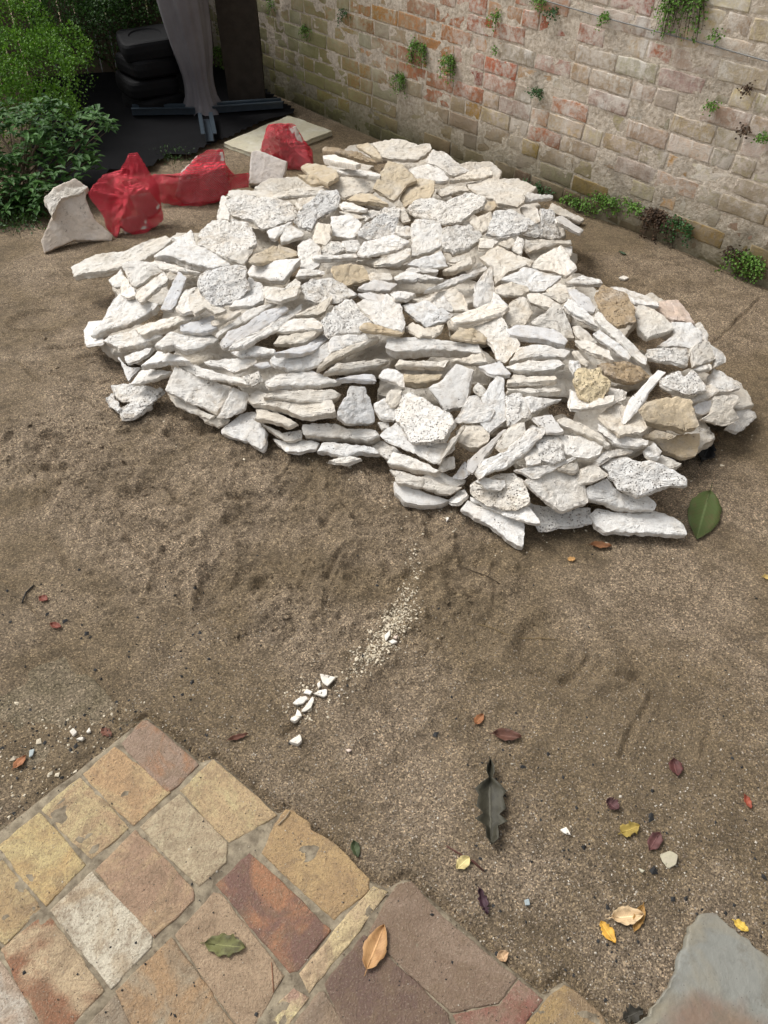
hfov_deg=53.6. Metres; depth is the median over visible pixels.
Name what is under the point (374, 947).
fallen leaf
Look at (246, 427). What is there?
broken stone
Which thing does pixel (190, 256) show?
broken stone
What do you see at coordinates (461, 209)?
broken stone
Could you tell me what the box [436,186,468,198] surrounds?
broken stone
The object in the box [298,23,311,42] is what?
wall fern
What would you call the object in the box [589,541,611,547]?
fallen leaf
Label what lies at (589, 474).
broken stone
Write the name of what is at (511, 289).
broken stone
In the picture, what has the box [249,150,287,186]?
broken stone
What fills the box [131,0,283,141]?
parasol
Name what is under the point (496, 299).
broken stone
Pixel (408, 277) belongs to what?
broken stone
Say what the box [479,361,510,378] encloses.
broken stone
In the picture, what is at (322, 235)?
broken stone
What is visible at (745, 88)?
wall fern
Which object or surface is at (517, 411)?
broken stone
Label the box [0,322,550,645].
sand clods
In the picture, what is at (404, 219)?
broken stone
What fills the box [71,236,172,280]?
broken stone
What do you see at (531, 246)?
broken stone
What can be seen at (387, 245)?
broken stone
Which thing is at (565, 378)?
broken stone
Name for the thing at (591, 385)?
broken stone
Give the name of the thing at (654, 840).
fallen leaf
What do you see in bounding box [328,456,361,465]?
broken stone
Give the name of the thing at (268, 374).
broken stone
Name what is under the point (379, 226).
broken stone
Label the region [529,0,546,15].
wall fern
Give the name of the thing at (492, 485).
broken stone
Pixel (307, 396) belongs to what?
broken stone
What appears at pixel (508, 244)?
broken stone
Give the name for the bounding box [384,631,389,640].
stone chip
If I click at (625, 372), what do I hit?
broken stone
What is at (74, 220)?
broken stone
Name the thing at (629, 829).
fallen leaf
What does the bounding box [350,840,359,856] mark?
fallen leaf
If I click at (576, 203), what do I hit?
wall fern
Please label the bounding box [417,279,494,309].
broken stone
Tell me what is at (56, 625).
fallen leaf
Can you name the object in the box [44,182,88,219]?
broken stone
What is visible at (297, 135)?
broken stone
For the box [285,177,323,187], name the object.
broken stone
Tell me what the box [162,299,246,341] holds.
broken stone
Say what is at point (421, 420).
broken stone
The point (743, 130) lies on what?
wall fern
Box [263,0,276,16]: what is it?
wall fern
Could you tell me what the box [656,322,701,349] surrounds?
broken stone
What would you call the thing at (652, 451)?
broken stone
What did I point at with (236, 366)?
broken stone
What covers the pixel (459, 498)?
broken stone
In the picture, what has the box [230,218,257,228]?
broken stone
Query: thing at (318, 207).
broken stone
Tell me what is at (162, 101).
base weight
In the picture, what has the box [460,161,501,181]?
broken stone
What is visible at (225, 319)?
broken stone
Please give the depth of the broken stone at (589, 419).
2.56 m
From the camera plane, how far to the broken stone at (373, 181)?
3.97 m
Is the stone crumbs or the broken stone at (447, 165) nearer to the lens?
the stone crumbs
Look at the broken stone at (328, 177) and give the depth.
3.60 m
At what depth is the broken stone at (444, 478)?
2.41 m
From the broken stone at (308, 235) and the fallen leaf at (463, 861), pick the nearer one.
the fallen leaf at (463, 861)
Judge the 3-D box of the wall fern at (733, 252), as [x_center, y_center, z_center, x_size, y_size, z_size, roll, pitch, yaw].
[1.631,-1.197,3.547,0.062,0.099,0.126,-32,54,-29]
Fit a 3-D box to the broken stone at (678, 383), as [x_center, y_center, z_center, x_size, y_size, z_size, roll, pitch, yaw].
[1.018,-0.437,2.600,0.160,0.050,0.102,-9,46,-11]
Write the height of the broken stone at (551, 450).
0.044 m
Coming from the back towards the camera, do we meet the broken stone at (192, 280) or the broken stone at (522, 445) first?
the broken stone at (192, 280)
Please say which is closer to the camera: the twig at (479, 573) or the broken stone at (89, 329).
the twig at (479, 573)
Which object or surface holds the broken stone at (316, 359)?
on the broken stone at (313, 380)
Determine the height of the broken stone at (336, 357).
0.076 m
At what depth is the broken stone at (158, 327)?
2.75 m
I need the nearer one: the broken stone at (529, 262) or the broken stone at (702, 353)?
the broken stone at (702, 353)
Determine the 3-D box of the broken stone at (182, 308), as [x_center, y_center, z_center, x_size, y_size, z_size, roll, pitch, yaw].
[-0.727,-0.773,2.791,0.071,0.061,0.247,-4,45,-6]
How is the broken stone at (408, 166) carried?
on the sand ground
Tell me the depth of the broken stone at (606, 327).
2.65 m
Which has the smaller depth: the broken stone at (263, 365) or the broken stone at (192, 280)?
the broken stone at (263, 365)
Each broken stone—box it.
[41,179,111,252]
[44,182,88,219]
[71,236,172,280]
[84,320,104,347]
[91,293,159,338]
[100,325,156,364]
[103,328,162,352]
[106,393,122,413]
[109,269,126,288]
[111,383,164,407]
[112,272,168,305]
[118,357,140,381]
[120,276,135,299]
[120,403,152,420]
[121,213,148,233]
[121,260,165,288]
[124,347,154,364]
[130,193,160,217]
[131,369,171,385]
[134,272,168,304]
[135,314,201,338]
[141,351,191,369]
[151,261,200,275]
[154,240,229,272]
[155,332,218,354]
[161,272,186,312]
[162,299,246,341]
[165,367,231,416]
[166,264,230,289]
[168,394,215,419]
[169,233,199,264]
[171,230,195,243]
[171,341,260,387]
[175,152,229,203]
[175,287,196,315]
[178,363,248,386]
[180,316,218,335]
[188,288,226,316]
[197,265,250,307]
[198,219,256,258]
[199,416,229,428]
[204,357,256,374]
[211,309,241,327]
[215,303,277,337]
[217,195,230,221]
[217,387,249,418]
[220,306,288,350]
[221,412,267,452]
[225,194,297,232]
[225,248,254,265]
[227,190,273,198]
[228,304,302,350]
[229,228,279,264]
[229,277,264,310]
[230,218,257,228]
[231,346,275,358]
[238,357,316,414]
[243,371,262,387]
[245,263,290,306]
[248,245,297,265]
[248,258,300,284]
[248,390,336,420]
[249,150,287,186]
[252,362,271,368]
[254,178,316,205]
[254,409,297,429]
[262,279,301,304]
[262,424,302,442]
[263,389,340,403]
[264,292,333,339]
[265,371,340,390]
[267,221,292,241]
[270,341,328,372]
[271,187,331,200]
[273,331,321,347]
[273,439,319,454]
[275,334,328,357]
[277,126,310,167]
[277,318,322,334]
[280,224,304,244]
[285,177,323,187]
[290,217,338,246]
[294,190,340,232]
[295,196,314,210]
[295,202,341,217]
[295,296,332,318]
[296,269,324,279]
[297,239,320,269]
[298,175,325,186]
[299,253,382,293]
[301,163,338,186]
[301,278,356,304]
[302,423,380,445]
[311,253,357,262]
[312,222,332,246]
[316,336,378,372]
[317,442,380,457]
[321,241,345,255]
[321,299,373,338]
[322,147,376,165]
[323,155,360,169]
[323,359,388,376]
[327,159,373,170]
[328,176,374,200]
[328,334,367,353]
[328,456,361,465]
[329,334,404,378]
[330,214,362,240]
[331,263,369,287]
[336,374,375,383]
[336,386,374,425]
[337,169,380,179]
[339,169,375,182]
[339,201,367,213]
[339,211,364,220]
[339,214,406,246]
[342,240,360,253]
[345,143,386,163]
[347,193,388,207]
[356,143,382,161]
[356,234,409,258]
[356,248,411,268]
[357,292,384,301]
[357,294,405,332]
[358,214,398,241]
[358,279,396,293]
[359,322,404,336]
[361,210,379,223]
[365,192,399,210]
[367,269,435,303]
[368,272,392,282]
[372,139,431,162]
[372,441,401,460]
[373,161,416,202]
[374,398,395,421]
[377,369,441,408]
[378,205,400,218]
[378,368,404,389]
[378,422,388,430]
[380,239,441,269]
[380,423,454,463]
[381,162,420,170]
[385,337,482,358]
[386,389,403,408]
[387,452,440,477]
[389,470,461,495]
[390,291,415,302]
[393,482,448,509]
[394,270,443,283]
[394,392,455,445]
[395,156,428,164]
[395,226,410,238]
[395,359,449,370]
[396,189,451,221]
[396,207,409,224]
[400,178,434,208]
[402,300,452,327]
[403,374,441,388]
[405,322,430,338]
[406,251,447,269]
[406,267,438,275]
[407,193,487,225]
[408,164,448,184]
[410,219,442,258]
[412,288,467,312]
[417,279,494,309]
[422,472,465,486]
[423,265,486,293]
[424,325,443,338]
[425,348,495,394]
[426,149,468,177]
[428,364,473,411]
[433,295,452,312]
[434,176,473,196]
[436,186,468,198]
[437,424,465,464]
[438,456,454,472]
[441,224,481,256]
[442,244,486,280]
[442,256,471,275]
[446,308,502,347]
[447,255,465,265]
[449,167,492,183]
[449,489,468,505]
[450,303,508,326]
[450,327,486,344]
[450,353,487,366]
[453,207,503,225]
[453,462,469,479]
[454,395,495,423]
[456,424,489,451]
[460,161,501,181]
[460,500,524,549]
[466,178,524,208]
[467,429,505,474]
[469,189,489,195]
[470,212,491,234]
[470,473,529,510]
[470,497,540,525]
[471,225,518,251]
[471,406,549,436]
[473,265,493,307]
[473,317,519,363]
[473,383,485,398]
[474,201,496,216]
[474,425,545,480]
[475,478,505,491]
[478,238,497,251]
[479,245,526,286]
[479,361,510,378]
[480,376,505,434]
[485,209,535,239]
[490,292,507,305]
[493,178,537,194]
[494,281,528,298]
[495,422,525,452]
[497,238,514,250]
[500,267,561,293]
[503,297,532,328]
[504,203,540,213]
[505,387,560,396]
[505,393,531,426]
[506,325,567,348]
[506,360,564,374]
[506,373,556,387]
[509,345,569,364]
[511,236,523,255]
[512,348,594,401]
[513,414,604,487]
[514,457,576,479]
[518,255,532,267]
[519,227,565,239]
[520,207,539,224]
[523,208,561,239]
[523,239,571,253]
[523,396,560,413]
[523,446,540,467]
[523,470,587,513]
[524,273,595,296]
[525,192,552,203]
[525,296,570,324]
[526,293,553,310]
[527,247,577,264]
[528,503,592,531]
[530,245,576,278]
[530,303,574,340]
[531,415,563,434]
[535,434,565,465]
[542,292,570,304]
[546,283,575,293]
[549,203,583,224]
[555,216,583,235]
[557,417,610,448]
[558,461,578,475]
[560,435,602,460]
[563,299,597,328]
[564,246,572,256]
[564,275,602,287]
[567,289,595,315]
[568,360,580,374]
[568,389,614,411]
[570,290,636,337]
[572,326,596,343]
[572,351,589,368]
[572,367,610,402]
[573,397,666,458]
[575,340,613,362]
[576,464,607,485]
[583,338,651,391]
[586,479,655,512]
[589,509,686,538]
[593,329,630,361]
[593,451,610,465]
[594,285,635,328]
[594,312,646,367]
[597,361,649,384]
[597,424,647,448]
[598,403,646,438]
[599,457,686,498]
[606,387,626,404]
[607,449,632,457]
[610,287,658,308]
[621,370,665,424]
[635,305,673,341]
[638,396,698,434]
[642,430,675,442]
[642,443,661,460]
[645,293,671,339]
[645,347,690,368]
[655,299,694,325]
[655,455,680,469]
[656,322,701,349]
[657,433,699,460]
[659,370,705,396]
[666,368,753,414]
[666,415,714,460]
[689,340,714,367]
[692,364,711,373]
[692,384,719,403]
[693,400,711,415]
[694,322,708,340]
[699,394,739,425]
[706,369,739,393]
[711,345,725,368]
[724,409,755,433]
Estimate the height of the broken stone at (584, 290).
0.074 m
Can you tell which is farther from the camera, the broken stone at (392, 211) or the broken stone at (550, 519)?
the broken stone at (392, 211)
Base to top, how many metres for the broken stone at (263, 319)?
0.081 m
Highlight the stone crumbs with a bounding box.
[266,528,424,725]
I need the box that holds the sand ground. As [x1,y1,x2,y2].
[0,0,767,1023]
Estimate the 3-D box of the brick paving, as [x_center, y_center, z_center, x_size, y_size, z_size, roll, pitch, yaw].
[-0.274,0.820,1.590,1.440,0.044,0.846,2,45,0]
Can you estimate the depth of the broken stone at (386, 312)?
2.69 m
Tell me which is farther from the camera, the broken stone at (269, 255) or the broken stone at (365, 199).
the broken stone at (365, 199)
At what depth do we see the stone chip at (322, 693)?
1.94 m
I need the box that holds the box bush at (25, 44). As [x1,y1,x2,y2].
[0,0,97,176]
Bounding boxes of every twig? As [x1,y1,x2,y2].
[21,585,33,602]
[446,846,483,870]
[458,565,499,583]
[478,624,555,639]
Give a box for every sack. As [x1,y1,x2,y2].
[88,152,162,237]
[149,149,249,205]
[260,123,313,169]
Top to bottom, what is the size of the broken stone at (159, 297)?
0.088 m
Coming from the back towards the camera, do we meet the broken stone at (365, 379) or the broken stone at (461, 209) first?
the broken stone at (461, 209)
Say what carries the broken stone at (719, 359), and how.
on the broken stone at (721, 382)
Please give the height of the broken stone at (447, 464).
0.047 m
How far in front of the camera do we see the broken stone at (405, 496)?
2.41 m
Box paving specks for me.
[2,752,526,1023]
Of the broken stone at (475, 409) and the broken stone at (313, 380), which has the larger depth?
the broken stone at (313, 380)
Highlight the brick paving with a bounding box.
[0,718,608,1023]
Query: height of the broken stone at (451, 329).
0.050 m
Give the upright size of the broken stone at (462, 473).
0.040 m
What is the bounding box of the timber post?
[215,0,265,100]
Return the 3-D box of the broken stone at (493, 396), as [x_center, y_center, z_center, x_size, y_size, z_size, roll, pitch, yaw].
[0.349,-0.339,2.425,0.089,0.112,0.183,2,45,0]
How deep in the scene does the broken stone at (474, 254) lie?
3.29 m
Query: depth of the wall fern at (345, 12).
4.71 m
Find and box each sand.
[0,657,140,830]
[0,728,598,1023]
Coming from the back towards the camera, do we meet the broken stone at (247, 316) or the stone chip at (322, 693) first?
the broken stone at (247, 316)
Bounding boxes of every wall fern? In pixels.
[213,45,223,68]
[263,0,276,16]
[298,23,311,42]
[336,8,350,27]
[388,71,405,98]
[404,35,428,69]
[437,52,455,86]
[486,8,500,31]
[490,45,497,55]
[522,178,555,194]
[524,86,543,100]
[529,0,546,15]
[542,6,559,24]
[557,192,598,218]
[583,190,619,217]
[595,11,610,30]
[608,195,644,218]
[638,207,675,248]
[651,0,708,43]
[659,214,694,247]
[701,99,721,116]
[703,27,724,46]
[715,249,766,283]
[720,245,748,268]
[735,122,751,139]
[737,80,755,98]
[750,128,767,143]
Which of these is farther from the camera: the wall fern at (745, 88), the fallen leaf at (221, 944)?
the wall fern at (745, 88)
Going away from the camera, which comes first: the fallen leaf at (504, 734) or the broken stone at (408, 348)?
the fallen leaf at (504, 734)
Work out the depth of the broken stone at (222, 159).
4.16 m
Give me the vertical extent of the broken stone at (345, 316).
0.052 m
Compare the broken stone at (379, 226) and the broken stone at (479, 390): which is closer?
the broken stone at (479, 390)
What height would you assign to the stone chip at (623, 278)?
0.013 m
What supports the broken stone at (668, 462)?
on the broken stone at (635, 479)
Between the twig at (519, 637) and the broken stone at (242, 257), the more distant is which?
the broken stone at (242, 257)
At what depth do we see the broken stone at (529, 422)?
2.51 m
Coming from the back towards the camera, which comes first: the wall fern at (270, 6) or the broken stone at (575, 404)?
the wall fern at (270, 6)
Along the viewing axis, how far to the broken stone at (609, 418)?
2.38 m
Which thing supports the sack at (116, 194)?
on the sand ground
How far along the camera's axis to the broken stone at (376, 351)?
2.74 m
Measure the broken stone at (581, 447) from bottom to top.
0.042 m
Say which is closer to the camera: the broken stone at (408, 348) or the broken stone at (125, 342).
the broken stone at (408, 348)
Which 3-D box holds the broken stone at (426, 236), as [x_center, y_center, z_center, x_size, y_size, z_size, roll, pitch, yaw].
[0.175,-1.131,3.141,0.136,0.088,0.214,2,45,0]
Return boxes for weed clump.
[0,185,49,237]
[153,143,193,172]
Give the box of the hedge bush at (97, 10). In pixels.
[21,0,162,77]
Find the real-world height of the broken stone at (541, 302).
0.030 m
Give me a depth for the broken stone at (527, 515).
2.29 m
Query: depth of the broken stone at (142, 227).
3.90 m
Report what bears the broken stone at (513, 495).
on the broken stone at (527, 515)
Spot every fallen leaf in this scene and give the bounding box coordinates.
[12,755,25,769]
[39,595,47,600]
[50,622,60,628]
[100,727,111,736]
[201,933,245,957]
[226,733,247,740]
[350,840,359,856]
[362,924,386,975]
[456,855,469,868]
[474,713,483,725]
[475,757,506,845]
[477,886,489,914]
[489,728,521,740]
[497,950,508,961]
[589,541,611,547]
[600,921,615,942]
[606,797,619,809]
[606,905,643,925]
[618,821,639,836]
[620,1003,642,1023]
[633,903,645,931]
[647,831,662,850]
[668,758,683,776]
[688,482,721,539]
[698,444,715,465]
[711,431,720,446]
[732,919,748,931]
[744,794,751,808]
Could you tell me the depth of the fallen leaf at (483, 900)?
1.59 m
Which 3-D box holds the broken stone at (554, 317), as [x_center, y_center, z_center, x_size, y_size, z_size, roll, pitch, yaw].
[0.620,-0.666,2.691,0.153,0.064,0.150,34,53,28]
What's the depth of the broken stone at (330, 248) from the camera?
3.03 m
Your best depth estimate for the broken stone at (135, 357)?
2.77 m
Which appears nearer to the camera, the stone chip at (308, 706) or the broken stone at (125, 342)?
the stone chip at (308, 706)
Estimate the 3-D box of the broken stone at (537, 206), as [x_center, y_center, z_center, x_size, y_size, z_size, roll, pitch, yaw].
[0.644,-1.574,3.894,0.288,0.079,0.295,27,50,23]
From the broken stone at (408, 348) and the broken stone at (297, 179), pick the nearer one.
the broken stone at (408, 348)
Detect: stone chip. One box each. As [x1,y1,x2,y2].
[29,749,34,757]
[70,728,76,736]
[289,734,301,745]
[290,716,300,722]
[293,696,307,704]
[295,710,301,716]
[301,697,313,711]
[304,689,311,694]
[314,689,326,697]
[320,674,335,685]
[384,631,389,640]
[388,639,396,644]
[524,899,529,905]
[560,827,570,834]
[619,276,628,280]
[660,851,677,868]
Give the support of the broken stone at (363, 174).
on the broken stone at (336, 161)
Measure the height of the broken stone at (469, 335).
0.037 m
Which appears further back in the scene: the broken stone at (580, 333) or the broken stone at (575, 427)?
the broken stone at (580, 333)
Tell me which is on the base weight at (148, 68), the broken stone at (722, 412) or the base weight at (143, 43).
the base weight at (143, 43)
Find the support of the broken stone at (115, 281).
on the broken stone at (159, 297)
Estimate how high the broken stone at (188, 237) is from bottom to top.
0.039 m
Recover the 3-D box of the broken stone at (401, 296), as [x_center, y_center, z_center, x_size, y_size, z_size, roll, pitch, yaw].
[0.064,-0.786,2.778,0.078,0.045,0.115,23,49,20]
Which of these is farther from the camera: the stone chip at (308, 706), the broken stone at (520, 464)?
the broken stone at (520, 464)
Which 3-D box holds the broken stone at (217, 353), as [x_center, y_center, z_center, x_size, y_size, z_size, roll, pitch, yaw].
[-0.614,-0.563,2.801,0.334,0.060,0.324,30,51,26]
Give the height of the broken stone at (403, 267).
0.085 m
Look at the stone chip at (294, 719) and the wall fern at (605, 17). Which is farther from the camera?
the wall fern at (605, 17)
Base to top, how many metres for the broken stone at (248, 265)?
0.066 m
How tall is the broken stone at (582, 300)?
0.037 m
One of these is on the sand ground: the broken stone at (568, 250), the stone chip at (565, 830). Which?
the stone chip at (565, 830)
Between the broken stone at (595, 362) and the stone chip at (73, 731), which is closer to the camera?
the stone chip at (73, 731)
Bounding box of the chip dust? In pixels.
[102,372,760,558]
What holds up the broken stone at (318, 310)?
on the broken stone at (316, 292)
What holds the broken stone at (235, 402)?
on the broken stone at (217, 423)
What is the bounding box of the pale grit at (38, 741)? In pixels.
[0,701,144,818]
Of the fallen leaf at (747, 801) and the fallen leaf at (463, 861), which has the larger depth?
the fallen leaf at (747, 801)
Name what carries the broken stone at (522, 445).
on the broken stone at (492, 485)
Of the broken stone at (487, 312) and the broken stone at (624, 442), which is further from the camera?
the broken stone at (487, 312)
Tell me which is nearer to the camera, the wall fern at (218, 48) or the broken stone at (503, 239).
the broken stone at (503, 239)
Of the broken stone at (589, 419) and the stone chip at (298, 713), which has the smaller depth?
the stone chip at (298, 713)
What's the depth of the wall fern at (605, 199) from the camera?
3.93 m
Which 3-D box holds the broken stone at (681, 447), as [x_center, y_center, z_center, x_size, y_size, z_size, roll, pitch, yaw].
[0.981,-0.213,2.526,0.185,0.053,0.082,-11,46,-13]
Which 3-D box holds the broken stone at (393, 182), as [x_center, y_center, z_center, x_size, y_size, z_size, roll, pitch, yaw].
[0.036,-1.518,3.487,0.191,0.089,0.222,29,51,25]
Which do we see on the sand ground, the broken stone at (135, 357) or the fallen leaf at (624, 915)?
the fallen leaf at (624, 915)
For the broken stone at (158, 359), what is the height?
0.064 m
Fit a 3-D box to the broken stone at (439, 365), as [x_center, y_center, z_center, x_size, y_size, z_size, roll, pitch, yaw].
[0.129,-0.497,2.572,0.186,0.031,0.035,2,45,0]
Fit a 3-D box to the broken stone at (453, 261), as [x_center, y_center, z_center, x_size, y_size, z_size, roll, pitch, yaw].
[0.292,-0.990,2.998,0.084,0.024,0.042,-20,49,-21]
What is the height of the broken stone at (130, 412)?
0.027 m
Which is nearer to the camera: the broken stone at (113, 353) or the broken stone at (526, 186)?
the broken stone at (113, 353)
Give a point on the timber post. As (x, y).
(239, 35)
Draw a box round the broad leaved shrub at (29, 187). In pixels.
[0,93,121,223]
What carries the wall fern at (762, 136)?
attached to the brick wall
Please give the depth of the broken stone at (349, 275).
2.89 m
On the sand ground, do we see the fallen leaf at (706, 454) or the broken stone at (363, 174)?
the fallen leaf at (706, 454)
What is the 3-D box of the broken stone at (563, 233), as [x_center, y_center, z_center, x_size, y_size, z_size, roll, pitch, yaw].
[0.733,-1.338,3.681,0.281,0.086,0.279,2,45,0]
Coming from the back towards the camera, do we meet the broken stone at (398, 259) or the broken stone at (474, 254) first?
the broken stone at (474, 254)
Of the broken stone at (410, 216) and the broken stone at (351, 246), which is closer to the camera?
the broken stone at (351, 246)
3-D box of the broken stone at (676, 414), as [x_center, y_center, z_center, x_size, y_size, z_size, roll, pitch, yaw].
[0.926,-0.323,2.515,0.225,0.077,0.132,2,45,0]
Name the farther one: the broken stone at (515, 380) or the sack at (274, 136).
the sack at (274, 136)
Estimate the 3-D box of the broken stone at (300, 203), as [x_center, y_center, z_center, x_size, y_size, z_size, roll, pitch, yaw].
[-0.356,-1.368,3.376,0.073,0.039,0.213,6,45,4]
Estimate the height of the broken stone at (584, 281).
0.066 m
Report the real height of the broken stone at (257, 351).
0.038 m
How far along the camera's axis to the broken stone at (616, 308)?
2.73 m
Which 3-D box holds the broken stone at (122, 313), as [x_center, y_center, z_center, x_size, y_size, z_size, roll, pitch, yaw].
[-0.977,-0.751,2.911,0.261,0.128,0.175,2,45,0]
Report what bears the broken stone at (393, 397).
on the broken stone at (384, 411)
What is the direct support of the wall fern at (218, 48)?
attached to the brick wall
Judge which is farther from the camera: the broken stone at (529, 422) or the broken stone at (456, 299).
the broken stone at (456, 299)
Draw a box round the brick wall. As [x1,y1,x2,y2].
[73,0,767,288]
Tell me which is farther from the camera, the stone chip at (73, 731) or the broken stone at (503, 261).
the broken stone at (503, 261)
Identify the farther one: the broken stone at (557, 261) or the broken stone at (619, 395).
the broken stone at (557, 261)
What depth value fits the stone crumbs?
2.07 m
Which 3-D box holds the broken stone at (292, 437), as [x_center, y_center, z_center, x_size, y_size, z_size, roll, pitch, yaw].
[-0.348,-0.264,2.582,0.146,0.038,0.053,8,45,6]
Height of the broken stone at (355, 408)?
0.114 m
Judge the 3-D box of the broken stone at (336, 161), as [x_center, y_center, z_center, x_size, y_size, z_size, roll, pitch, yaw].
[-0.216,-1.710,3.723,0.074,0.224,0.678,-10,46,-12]
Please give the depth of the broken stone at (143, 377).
2.69 m
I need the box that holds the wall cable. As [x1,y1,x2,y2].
[545,0,767,61]
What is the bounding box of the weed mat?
[30,17,294,191]
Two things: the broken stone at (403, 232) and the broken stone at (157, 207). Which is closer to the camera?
the broken stone at (403, 232)
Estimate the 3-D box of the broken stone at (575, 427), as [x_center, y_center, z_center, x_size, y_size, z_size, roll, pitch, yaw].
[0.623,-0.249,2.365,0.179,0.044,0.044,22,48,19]
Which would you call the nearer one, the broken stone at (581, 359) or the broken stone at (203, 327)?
the broken stone at (581, 359)
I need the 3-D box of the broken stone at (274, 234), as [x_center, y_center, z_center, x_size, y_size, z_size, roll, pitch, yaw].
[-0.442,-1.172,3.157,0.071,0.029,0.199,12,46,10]
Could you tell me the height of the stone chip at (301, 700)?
0.012 m
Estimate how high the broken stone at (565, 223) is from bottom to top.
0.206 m
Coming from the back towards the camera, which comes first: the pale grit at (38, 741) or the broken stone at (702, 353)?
the broken stone at (702, 353)
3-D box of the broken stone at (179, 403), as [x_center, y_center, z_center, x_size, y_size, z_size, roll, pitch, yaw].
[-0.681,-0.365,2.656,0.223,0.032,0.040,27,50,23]
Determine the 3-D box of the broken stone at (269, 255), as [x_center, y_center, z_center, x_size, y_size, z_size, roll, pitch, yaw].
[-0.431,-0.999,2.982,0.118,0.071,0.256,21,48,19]
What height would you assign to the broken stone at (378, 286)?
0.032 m
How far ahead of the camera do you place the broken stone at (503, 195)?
3.50 m
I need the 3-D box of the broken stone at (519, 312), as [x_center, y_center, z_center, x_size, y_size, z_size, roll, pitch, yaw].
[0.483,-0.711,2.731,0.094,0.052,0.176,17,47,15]
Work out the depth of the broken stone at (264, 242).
3.34 m
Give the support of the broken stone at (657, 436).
on the broken stone at (589, 419)
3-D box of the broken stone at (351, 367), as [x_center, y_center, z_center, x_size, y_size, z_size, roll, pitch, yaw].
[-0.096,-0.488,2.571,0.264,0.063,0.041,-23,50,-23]
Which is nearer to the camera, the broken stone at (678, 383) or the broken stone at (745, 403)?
the broken stone at (678, 383)
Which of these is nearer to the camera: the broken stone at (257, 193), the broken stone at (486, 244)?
the broken stone at (486, 244)
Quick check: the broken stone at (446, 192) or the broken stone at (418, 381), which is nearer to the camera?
the broken stone at (418, 381)
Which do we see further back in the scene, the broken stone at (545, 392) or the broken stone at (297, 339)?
the broken stone at (297, 339)
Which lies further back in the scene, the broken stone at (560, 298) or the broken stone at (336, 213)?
the broken stone at (336, 213)
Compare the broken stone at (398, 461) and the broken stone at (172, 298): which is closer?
the broken stone at (398, 461)
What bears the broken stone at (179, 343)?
on the broken stone at (158, 359)
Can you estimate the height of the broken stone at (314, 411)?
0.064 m
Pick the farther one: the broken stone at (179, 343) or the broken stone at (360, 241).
the broken stone at (360, 241)
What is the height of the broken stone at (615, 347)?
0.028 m
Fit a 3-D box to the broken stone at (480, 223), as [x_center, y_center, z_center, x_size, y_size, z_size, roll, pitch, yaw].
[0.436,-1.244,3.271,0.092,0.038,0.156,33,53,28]
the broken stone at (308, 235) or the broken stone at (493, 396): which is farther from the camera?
the broken stone at (308, 235)
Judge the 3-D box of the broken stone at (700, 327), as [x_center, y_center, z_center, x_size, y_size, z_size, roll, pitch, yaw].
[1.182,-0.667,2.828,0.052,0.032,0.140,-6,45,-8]
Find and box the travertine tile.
[224,116,331,156]
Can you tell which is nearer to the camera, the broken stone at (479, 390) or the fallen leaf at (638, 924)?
the fallen leaf at (638, 924)
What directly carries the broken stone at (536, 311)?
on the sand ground
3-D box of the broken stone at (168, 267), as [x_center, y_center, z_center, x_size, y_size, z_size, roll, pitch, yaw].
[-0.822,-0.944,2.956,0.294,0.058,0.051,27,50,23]
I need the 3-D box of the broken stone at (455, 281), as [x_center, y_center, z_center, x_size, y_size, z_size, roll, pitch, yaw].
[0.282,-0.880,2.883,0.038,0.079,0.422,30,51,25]
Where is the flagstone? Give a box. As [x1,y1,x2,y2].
[635,913,767,1023]
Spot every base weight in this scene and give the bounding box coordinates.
[115,52,180,78]
[115,70,178,99]
[116,24,173,62]
[122,89,184,115]
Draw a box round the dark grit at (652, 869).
[0,553,766,1001]
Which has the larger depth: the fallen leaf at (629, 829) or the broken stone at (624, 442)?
the broken stone at (624, 442)
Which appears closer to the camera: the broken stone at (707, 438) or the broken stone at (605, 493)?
the broken stone at (605, 493)
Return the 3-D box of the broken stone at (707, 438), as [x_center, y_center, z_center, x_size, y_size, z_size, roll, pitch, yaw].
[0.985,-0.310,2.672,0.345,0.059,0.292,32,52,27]
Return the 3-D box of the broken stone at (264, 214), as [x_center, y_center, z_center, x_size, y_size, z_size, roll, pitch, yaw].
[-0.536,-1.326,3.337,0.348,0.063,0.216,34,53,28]
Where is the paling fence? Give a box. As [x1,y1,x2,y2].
[0,0,215,83]
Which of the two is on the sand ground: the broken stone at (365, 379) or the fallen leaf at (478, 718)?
the fallen leaf at (478, 718)
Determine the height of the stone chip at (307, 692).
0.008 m
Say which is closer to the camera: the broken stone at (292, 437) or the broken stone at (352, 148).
the broken stone at (292, 437)
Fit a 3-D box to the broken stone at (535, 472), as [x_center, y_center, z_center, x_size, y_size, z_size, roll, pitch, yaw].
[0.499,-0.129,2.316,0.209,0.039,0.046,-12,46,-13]
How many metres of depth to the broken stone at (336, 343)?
2.62 m
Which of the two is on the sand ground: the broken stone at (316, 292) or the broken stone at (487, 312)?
the broken stone at (316, 292)
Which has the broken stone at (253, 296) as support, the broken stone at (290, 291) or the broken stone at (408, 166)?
the broken stone at (290, 291)
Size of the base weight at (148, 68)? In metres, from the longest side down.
0.363 x 0.363 x 0.113 m
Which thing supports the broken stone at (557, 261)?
on the broken stone at (584, 290)
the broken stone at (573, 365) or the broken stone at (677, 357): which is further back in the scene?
the broken stone at (677, 357)
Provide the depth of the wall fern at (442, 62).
4.27 m
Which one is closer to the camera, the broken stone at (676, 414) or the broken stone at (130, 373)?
the broken stone at (676, 414)
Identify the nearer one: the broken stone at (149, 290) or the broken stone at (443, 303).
the broken stone at (443, 303)
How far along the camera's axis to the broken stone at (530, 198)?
3.59 m

